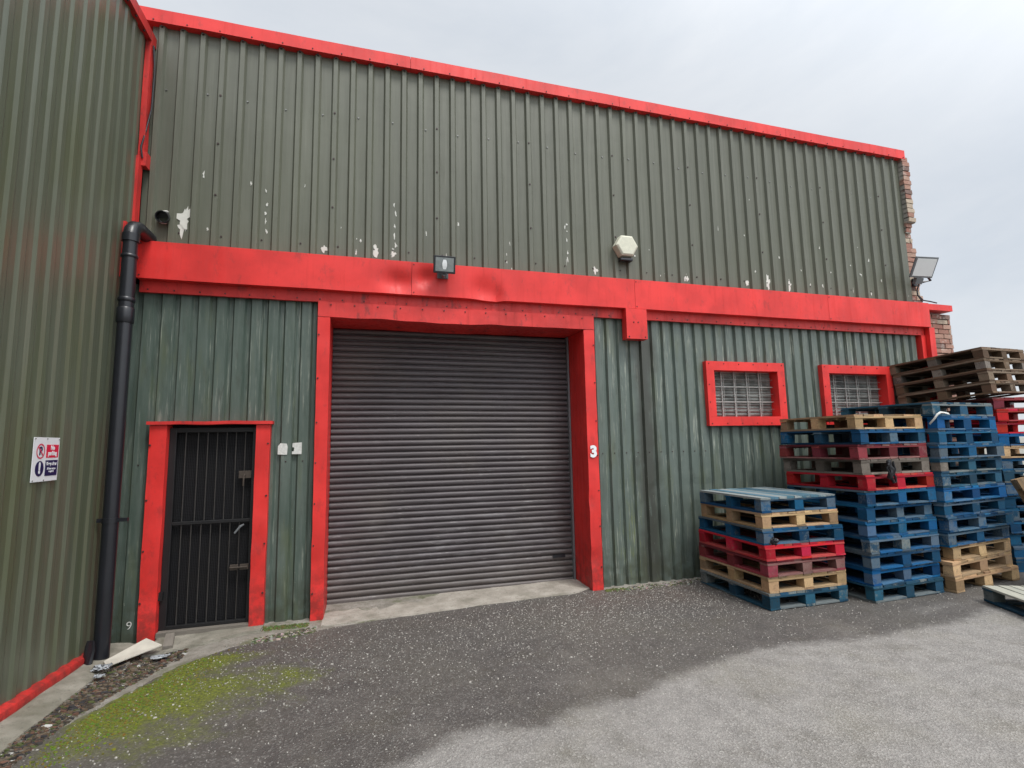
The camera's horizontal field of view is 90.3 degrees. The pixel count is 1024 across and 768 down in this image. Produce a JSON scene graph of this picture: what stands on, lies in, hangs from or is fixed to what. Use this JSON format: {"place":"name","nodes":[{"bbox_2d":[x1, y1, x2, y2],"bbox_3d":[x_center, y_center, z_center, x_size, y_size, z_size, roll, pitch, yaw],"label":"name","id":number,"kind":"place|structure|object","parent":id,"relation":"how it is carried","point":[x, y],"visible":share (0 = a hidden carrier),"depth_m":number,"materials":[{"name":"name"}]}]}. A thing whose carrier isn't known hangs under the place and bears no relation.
{"place":"outdoors","nodes":[
{"label":"outdoors","id":0,"kind":"place"},
{"bbox_2d":[10,437,1023,767],"bbox_3d":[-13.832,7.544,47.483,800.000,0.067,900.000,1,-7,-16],"label":"ground","id":1,"kind":"structure","parent":0,"point":[946,691],"depth_m":3.39,"materials":[{"name":"grey asphalt"}]},
{"bbox_2d":[0,643,134,752],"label":"concrete footing","id":2,"kind":"object","parent":1,"relation":"on","point":[27,717],"visible":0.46,"depth_m":3.36,"materials":[{"name":"grey concrete"}]},
{"bbox_2d":[83,640,94,664],"bbox_3d":[-3.338,2.123,4.007,0.081,0.198,0.084,1,-7,-16],"label":"torn sheeting","id":3,"kind":"object","parent":2,"relation":"on","point":[89,653],"visible":0.93,"depth_m":4.00,"materials":[{"name":"black plastic"}]},
{"bbox_2d":[90,663,114,671],"bbox_3d":[-3.137,2.163,3.897,0.162,0.031,0.104,1,-7,-16],"label":"plastic bag","id":4,"kind":"object","parent":2,"relation":"on","point":[99,667],"visible":1,"depth_m":3.88,"materials":[{"name":"white plastic"}]},
{"bbox_2d":[103,638,161,665],"bbox_3d":[-3.098,2.177,4.154,0.139,0.100,0.371,-6,-8,37],"label":"board offcut","id":5,"kind":"object","parent":2,"relation":"on","point":[142,646],"visible":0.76,"depth_m":4.15,"materials":[{"name":"beige wood"}]},
{"bbox_2d":[0,0,156,721],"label":"neighbouring warehouse","id":6,"kind":"structure","parent":1,"relation":"on","point":[76,91],"depth_m":3.69,"materials":[{"name":"paint"}]},
{"bbox_2d":[30,437,59,482],"bbox_3d":[-3.225,0.521,3.523,0.009,0.300,0.299,1,-7,-16],"label":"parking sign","id":7,"kind":"object","parent":6,"relation":"attached to","point":[45,456],"visible":1,"depth_m":3.51,"materials":[{"name":"white plastic"}]},
{"bbox_2d":[93,221,156,660],"bbox_3d":[-3.395,0.392,4.487,0.220,3.777,0.429,1,-7,-16],"label":"drainpipe","id":8,"kind":"object","parent":6,"relation":"attached to","point":[134,233],"visible":0.97,"depth_m":4.30,"materials":[{"name":"black plastic"}]},
{"bbox_2d":[0,648,188,767],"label":"leaf litter","id":9,"kind":"object","parent":1,"relation":"on","point":[60,717],"visible":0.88,"depth_m":3.43,"materials":[{"name":"brown plant"}]},
{"bbox_2d":[93,673,104,677],"bbox_3d":[-3.056,2.157,3.774,0.080,0.024,0.062,1,-7,-16],"label":"plastic scrap","id":10,"kind":"object","parent":9,"relation":"on","point":[99,675],"visible":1,"depth_m":3.77,"materials":[{"name":"white plastic"}]},
{"bbox_2d":[150,653,169,658],"bbox_3d":[-2.856,2.206,4.127,0.136,0.020,0.070,1,-7,-16],"label":"plastic scrap","id":11,"kind":"object","parent":9,"relation":"on","point":[160,656],"visible":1,"depth_m":4.12,"materials":[{"name":"white plastic"}]},
{"bbox_2d":[20,644,253,767],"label":"moss tufts","id":12,"kind":"object","parent":1,"relation":"on","point":[125,705],"visible":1,"depth_m":3.24,"materials":[{"name":"green plant"}]},
{"bbox_2d":[141,623,264,657],"bbox_3d":[-2.715,2.298,4.555,0.860,0.143,0.507,1,-7,-16],"label":"concrete doorstep","id":13,"kind":"object","parent":1,"relation":"on","point":[187,641],"visible":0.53,"depth_m":4.50,"materials":[{"name":"grey concrete"}]},
{"bbox_2d":[162,632,174,649],"bbox_3d":[-2.976,2.235,4.415,0.074,0.048,0.245,3,0,-30],"label":"wood block","id":14,"kind":"object","parent":13,"relation":"on","point":[168,643],"depth_m":4.38,"materials":[{"name":"grey wood"}]},
{"bbox_2d":[261,587,626,631],"bbox_3d":[-0.503,2.280,5.204,3.747,0.023,0.138,1,-7,-16],"label":"moss fringe","id":15,"kind":"object","parent":1,"relation":"on","point":[285,626],"visible":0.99,"depth_m":4.74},
{"bbox_2d":[321,579,589,626],"bbox_3d":[-0.503,2.371,5.507,2.880,0.138,0.841,1,-7,-16],"label":"concrete threshold","id":16,"kind":"object","parent":1,"relation":"on","point":[447,601],"visible":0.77,"depth_m":5.42,"materials":[{"name":"grey concrete"}]},
{"bbox_2d":[249,577,718,645],"bbox_3d":[1.940,2.317,5.912,8.930,0.025,0.316,1,-7,-19],"label":"wall foot rubble","id":17,"kind":"object","parent":1,"relation":"on","point":[255,640],"depth_m":4.60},
{"bbox_2d":[22,578,1010,767],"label":"stone chips","id":18,"kind":"object","parent":1,"relation":"on","point":[261,711],"visible":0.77,"depth_m":4.24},
{"bbox_2d":[111,6,958,643],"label":"warehouse","id":19,"kind":"structure","parent":1,"relation":"on","point":[541,384],"depth_m":5.89,"materials":[{"name":"paint"}]},
{"bbox_2d":[155,210,169,223],"bbox_3d":[-3.406,-1.635,4.962,0.141,0.164,0.153,1,-7,-16],"label":"vent pipe","id":20,"kind":"object","parent":19,"relation":"attached to","point":[159,214],"visible":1,"depth_m":4.97,"materials":[{"name":"black plastic"}]},
{"bbox_2d":[155,425,255,638],"bbox_3d":[-2.864,1.345,4.820,0.793,1.908,0.163,1,-7,-16],"label":"door","id":21,"kind":"structure","parent":19,"relation":"in","point":[205,574],"depth_m":4.85,"materials":[{"name":"black metal"}]},
{"bbox_2d":[278,443,287,454],"bbox_3d":[-2.277,0.646,5.055,0.090,0.115,0.002,1,-7,-16],"label":"sticker","id":22,"kind":"object","parent":19,"relation":"attached to","point":[282,448],"visible":1,"depth_m":5.05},
{"bbox_2d":[292,442,301,453],"bbox_3d":[-2.152,0.644,5.092,0.090,0.117,0.002,1,-7,-16],"label":"sticker","id":23,"kind":"object","parent":19,"relation":"attached to","point":[297,448],"visible":1,"depth_m":5.09,"materials":[{"name":"white paper"}]},
{"bbox_2d":[433,255,455,278],"bbox_3d":[-0.740,-1.259,5.512,0.235,0.210,0.179,1,-7,-16],"label":"floodlight","id":24,"kind":"object","parent":19,"relation":"attached to","point":[443,267],"visible":1,"depth_m":5.45,"materials":[{"name":"black plastic"}]},
{"bbox_2d":[612,235,637,262],"bbox_3d":[1.414,-1.680,6.329,0.312,0.320,0.108,1,-7,-16],"label":"alarm box","id":25,"kind":"object","parent":19,"relation":"attached to","point":[624,247],"visible":1,"depth_m":6.29,"materials":[{"name":"beige plastic"}]},
{"bbox_2d":[702,361,787,425],"bbox_3d":[3.035,0.135,6.694,1.221,0.826,0.206,1,-7,-16],"label":"window","id":26,"kind":"structure","parent":19,"relation":"in","point":[736,393],"depth_m":6.70,"materials":[{"name":"red paint"}]},
{"bbox_2d":[817,365,894,424],"bbox_3d":[4.850,0.162,7.219,1.272,0.826,0.206,1,-7,-16],"label":"window","id":27,"kind":"structure","parent":19,"relation":"in","point":[841,386],"depth_m":7.24,"materials":[{"name":"red paint"}]},
{"bbox_2d":[909,256,938,303],"bbox_3d":[6.135,-1.535,7.541,0.354,0.584,0.801,-7,-9,42],"label":"floodlight","id":28,"kind":"object","parent":19,"relation":"attached to","point":[923,268],"visible":1,"depth_m":7.42,"materials":[{"name":"black plastic"}]},
{"bbox_2d":[700,568,847,610],"bbox_3d":[2.807,2.181,5.556,0.970,0.155,1.085,1,-7,-16],"label":"wooden pallet","id":29,"kind":"object","parent":1,"relation":"on","point":[769,602],"visible":0.54,"depth_m":5.16,"materials":[{"name":"blue paint"}]},
{"bbox_2d":[699,555,846,593],"bbox_3d":[2.812,2.033,5.592,0.970,0.155,1.085,1,-7,-16],"label":"wooden pallet","id":30,"kind":"object","parent":29,"relation":"on","point":[801,582],"visible":0.62,"depth_m":5.20,"materials":[{"name":"beige wood"}]},
{"bbox_2d":[699,542,845,577],"bbox_3d":[2.809,1.881,5.601,0.968,0.155,1.084,1,-7,-16],"label":"wooden pallet","id":31,"kind":"object","parent":30,"relation":"on","point":[801,566],"visible":0.59,"depth_m":5.21,"materials":[{"name":"red paint"}]},
{"bbox_2d":[698,528,845,561],"bbox_3d":[2.806,1.728,5.608,0.970,0.154,1.084,1,-7,-15],"label":"wooden pallet","id":32,"kind":"object","parent":31,"relation":"on","point":[800,551],"visible":0.62,"depth_m":5.20,"materials":[{"name":"red paint"}]},
{"bbox_2d":[698,514,843,544],"bbox_3d":[2.810,1.579,5.635,0.971,0.154,1.085,1,-7,-14],"label":"wooden pallet","id":33,"kind":"object","parent":32,"relation":"on","point":[800,534],"visible":0.6,"depth_m":5.23,"materials":[{"name":"blue paint"}]},
{"bbox_2d":[700,501,837,528],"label":"wooden pallet","id":34,"kind":"object","parent":33,"relation":"on","point":[796,519],"visible":0.72,"depth_m":5.27,"materials":[{"name":"beige wood"}]},
{"bbox_2d":[699,487,835,513],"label":"wooden pallet","id":35,"kind":"object","parent":34,"relation":"on","point":[761,499],"visible":1,"depth_m":5.39,"materials":[{"name":"blue paint"}]},
{"bbox_2d":[769,537,778,545],"bbox_3d":[2.526,1.516,4.908,0.101,0.086,0.053,1,-7,-16],"label":"plastic wrap","id":36,"kind":"object","parent":33,"relation":"attached to","point":[774,541],"visible":1,"depth_m":4.89,"materials":[{"name":"grey plastic"}]},
{"bbox_2d":[824,568,943,603],"bbox_3d":[3.950,2.178,5.710,1.024,0.161,0.994,1,-7,-19],"label":"wooden pallet","id":37,"kind":"object","parent":1,"relation":"on","point":[904,590],"visible":0.46,"depth_m":5.28,"materials":[{"name":"blue paint"}]},
{"bbox_2d":[821,554,939,585],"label":"wooden pallet","id":38,"kind":"object","parent":37,"relation":"on","point":[902,574],"visible":0.45,"depth_m":5.32,"materials":[{"name":"blue paint"}]},
{"bbox_2d":[819,536,940,570],"bbox_3d":[3.938,1.864,5.741,1.026,0.160,0.994,1,-7,-18],"label":"wooden pallet","id":39,"kind":"object","parent":38,"relation":"on","point":[902,558],"visible":0.48,"depth_m":5.32,"materials":[{"name":"blue paint"}]},
{"bbox_2d":[812,521,939,554],"bbox_3d":[3.935,1.707,5.750,1.024,0.161,0.995,1,-7,-19],"label":"wooden pallet","id":40,"kind":"object","parent":39,"relation":"on","point":[870,546],"visible":0.53,"depth_m":5.33,"materials":[{"name":"blue paint"}]},
{"bbox_2d":[805,507,937,537],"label":"wooden pallet","id":41,"kind":"object","parent":40,"relation":"on","point":[897,527],"visible":0.48,"depth_m":5.37,"materials":[{"name":"blue paint"}]},
{"bbox_2d":[803,495,932,521],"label":"wooden pallet","id":42,"kind":"object","parent":41,"relation":"on","point":[869,514],"visible":0.5,"depth_m":5.42,"materials":[{"name":"blue paint"}]},
{"bbox_2d":[787,482,936,506],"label":"wooden pallet","id":43,"kind":"object","parent":42,"relation":"on","point":[895,496],"visible":0.64,"depth_m":5.45,"materials":[{"name":"blue paint"}]},
{"bbox_2d":[786,470,934,490],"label":"wooden pallet","id":44,"kind":"object","parent":43,"relation":"on","point":[869,482],"visible":0.81,"depth_m":5.52,"materials":[{"name":"red paint"}]},
{"bbox_2d":[783,457,929,474],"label":"wooden pallet","id":45,"kind":"object","parent":44,"relation":"on","point":[862,467],"visible":0.77,"depth_m":5.57,"materials":[{"name":"wood"}]},
{"bbox_2d":[779,443,927,459],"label":"wooden pallet","id":46,"kind":"object","parent":45,"relation":"on","point":[877,451],"visible":0.88,"depth_m":5.57,"materials":[{"name":"red paint"}]},
{"bbox_2d":[780,428,925,444],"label":"wooden pallet","id":47,"kind":"object","parent":46,"relation":"on","point":[860,436],"visible":0.99,"depth_m":5.61,"materials":[{"name":"blue paint"}]},
{"bbox_2d":[780,414,922,431],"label":"wooden pallet","id":48,"kind":"object","parent":47,"relation":"on","point":[855,421],"visible":0.94,"depth_m":5.62,"materials":[{"name":"beige wood"}]},
{"bbox_2d":[885,460,897,483],"bbox_3d":[3.918,0.903,5.249,0.125,0.246,0.051,1,-7,-16],"label":"plastic wrap","id":49,"kind":"object","parent":44,"relation":"hanging from","point":[890,467],"visible":1,"depth_m":5.24,"materials":[{"name":"black plastic"}]},
{"bbox_2d":[919,563,1019,592],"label":"wooden pallet","id":50,"kind":"object","parent":1,"relation":"on","point":[956,585],"visible":0.35,"depth_m":5.60,"materials":[{"name":"beige wood"}]},
{"bbox_2d":[912,547,1012,577],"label":"wooden pallet","id":51,"kind":"object","parent":50,"relation":"on","point":[951,569],"visible":0.42,"depth_m":5.61,"materials":[{"name":"beige wood"}]},
{"bbox_2d":[915,534,1010,560],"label":"wooden pallet","id":52,"kind":"object","parent":51,"relation":"on","point":[976,549],"visible":0.38,"depth_m":5.68,"materials":[{"name":"beige wood"}]},
{"bbox_2d":[910,520,1009,547],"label":"wooden pallet","id":53,"kind":"object","parent":52,"relation":"on","point":[948,539],"visible":0.41,"depth_m":5.67,"materials":[{"name":"blue paint"}]},
{"bbox_2d":[906,506,1013,532],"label":"wooden pallet","id":54,"kind":"object","parent":53,"relation":"on","point":[975,521],"visible":0.41,"depth_m":5.67,"materials":[{"name":"blue paint"}]},
{"bbox_2d":[903,492,1005,517],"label":"wooden pallet","id":55,"kind":"object","parent":54,"relation":"on","point":[942,509],"visible":0.3,"depth_m":5.70,"materials":[{"name":"blue paint"}]},
{"bbox_2d":[905,479,1006,502],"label":"wooden pallet","id":56,"kind":"object","parent":55,"relation":"on","point":[972,492],"visible":0.44,"depth_m":5.72,"materials":[{"name":"blue paint"}]},
{"bbox_2d":[875,468,1002,487],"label":"wooden pallet","id":57,"kind":"object","parent":56,"relation":"on","point":[944,480],"visible":0.45,"depth_m":5.74,"materials":[{"name":"blue paint"}]},
{"bbox_2d":[870,456,1002,472],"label":"wooden pallet","id":58,"kind":"object","parent":57,"relation":"on","point":[964,464],"visible":0.43,"depth_m":5.76,"materials":[{"name":"blue paint"}]},
{"bbox_2d":[892,443,1004,458],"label":"wooden pallet","id":59,"kind":"object","parent":58,"relation":"on","point":[945,451],"visible":0.45,"depth_m":5.76,"materials":[{"name":"blue paint"}]},
{"bbox_2d":[868,429,998,444],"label":"wooden pallet","id":60,"kind":"object","parent":59,"relation":"on","point":[945,436],"visible":0.48,"depth_m":5.80,"materials":[{"name":"blue paint"}]},
{"bbox_2d":[863,416,996,429],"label":"wooden pallet","id":61,"kind":"object","parent":60,"relation":"on","point":[960,422],"visible":0.58,"depth_m":5.82,"materials":[{"name":"blue paint"}]},
{"bbox_2d":[841,402,992,416],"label":"wooden pallet","id":62,"kind":"object","parent":61,"relation":"on","point":[956,409],"visible":0.75,"depth_m":6.01,"materials":[{"name":"blue paint"}]},
{"bbox_2d":[929,411,949,424],"bbox_3d":[4.681,0.371,5.549,0.249,0.144,0.063,-1,-7,-3],"label":"plastic strap","id":63,"kind":"object","parent":61,"relation":"attached to","point":[935,417],"visible":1,"depth_m":5.54,"materials":[{"name":"white plastic"}]},
{"bbox_2d":[982,585,1023,615],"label":"wooden pallet","id":64,"kind":"object","parent":1,"relation":"on","point":[995,595],"visible":1,"depth_m":4.95,"materials":[{"name":"blue paint"}]},
{"bbox_2d":[989,545,1023,571],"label":"wooden pallet","id":65,"kind":"object","parent":1,"relation":"on","point":[1019,563],"visible":0.11,"depth_m":6.14,"materials":[{"name":"blue paint"}]},
{"bbox_2d":[986,540,1023,558],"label":"wooden pallet","id":66,"kind":"object","parent":65,"relation":"on","point":[1017,552],"visible":0.13,"depth_m":6.16,"materials":[{"name":"blue paint"}]},
{"bbox_2d":[984,528,1023,545],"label":"wooden pallet","id":67,"kind":"object","parent":66,"relation":"on","point":[1016,539],"visible":0.16,"depth_m":6.19,"materials":[{"name":"blue paint"}]},
{"bbox_2d":[986,511,1023,533],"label":"wooden pallet","id":68,"kind":"object","parent":67,"relation":"on","point":[1016,526],"visible":0.15,"depth_m":6.19,"materials":[{"name":"blue paint"}]},
{"bbox_2d":[980,502,1023,520],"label":"wooden pallet","id":69,"kind":"object","parent":68,"relation":"on","point":[1017,513],"visible":0.18,"depth_m":6.24,"materials":[{"name":"blue paint"}]},
{"bbox_2d":[960,489,1023,507],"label":"wooden pallet","id":70,"kind":"object","parent":69,"relation":"on","point":[1012,501],"visible":0.23,"depth_m":6.25,"materials":[{"name":"blue paint"}]},
{"bbox_2d":[960,478,1018,495],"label":"wooden pallet","id":71,"kind":"object","parent":70,"relation":"on","point":[1010,490],"visible":0.16,"depth_m":6.25,"materials":[{"name":"blue paint"}]},
{"bbox_2d":[955,466,1023,482],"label":"wooden pallet","id":72,"kind":"object","parent":71,"relation":"on","point":[1008,476],"visible":0.3,"depth_m":6.28,"materials":[{"name":"blue paint"}]},
{"bbox_2d":[956,458,1023,469],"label":"wooden pallet","id":73,"kind":"object","parent":72,"relation":"on","point":[1011,463],"visible":0.29,"depth_m":6.31,"materials":[{"name":"blue paint"}]},
{"bbox_2d":[976,445,1023,457],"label":"wooden pallet","id":74,"kind":"object","parent":73,"relation":"on","point":[1013,451],"visible":0.29,"depth_m":6.33,"materials":[{"name":"beige wood"}]},
{"bbox_2d":[952,433,1023,445],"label":"wooden pallet","id":75,"kind":"object","parent":74,"relation":"on","point":[1010,439],"visible":0.45,"depth_m":6.34,"materials":[{"name":"blue paint"}]},
{"bbox_2d":[950,421,1023,434],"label":"wooden pallet","id":76,"kind":"object","parent":75,"relation":"on","point":[1008,427],"visible":0.49,"depth_m":6.37,"materials":[{"name":"red paint"}]},
{"bbox_2d":[949,409,1023,423],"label":"wooden pallet","id":77,"kind":"object","parent":76,"relation":"on","point":[1003,415],"visible":0.46,"depth_m":6.36,"materials":[{"name":"red paint"}]},
{"bbox_2d":[947,397,1023,412],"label":"wooden pallet","id":78,"kind":"object","parent":77,"relation":"on","point":[1002,402],"visible":0.45,"depth_m":6.45,"materials":[{"name":"red paint"}]},
{"bbox_2d":[897,381,1023,403],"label":"wooden pallet","id":79,"kind":"object","parent":78,"relation":"on","point":[985,390],"visible":0.82,"depth_m":6.76,"materials":[{"name":"brown wood"}]},
{"bbox_2d":[895,370,1023,395],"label":"wooden pallet","id":80,"kind":"object","parent":79,"relation":"on","point":[982,376],"visible":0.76,"depth_m":6.79,"materials":[{"name":"brown wood"}]},
{"bbox_2d":[892,358,1023,385],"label":"wooden pallet","id":81,"kind":"object","parent":80,"relation":"on","point":[975,365],"visible":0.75,"depth_m":6.81,"materials":[{"name":"brown wood"}]},
{"bbox_2d":[886,347,1023,375],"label":"wooden pallet","id":82,"kind":"object","parent":81,"relation":"on","point":[964,356],"visible":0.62,"depth_m":6.84,"materials":[{"name":"brown wood"}]},
{"bbox_2d":[1010,477,1023,501],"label":"wooden pallet","id":83,"kind":"object","parent":1,"relation":"on","point":[1018,484],"visible":1,"depth_m":5.62,"materials":[{"name":"brown wood"}]},
{"bbox_2d":[137,0,1023,436],"label":"sky","id":84,"kind":"structure","parent":0,"point":[940,83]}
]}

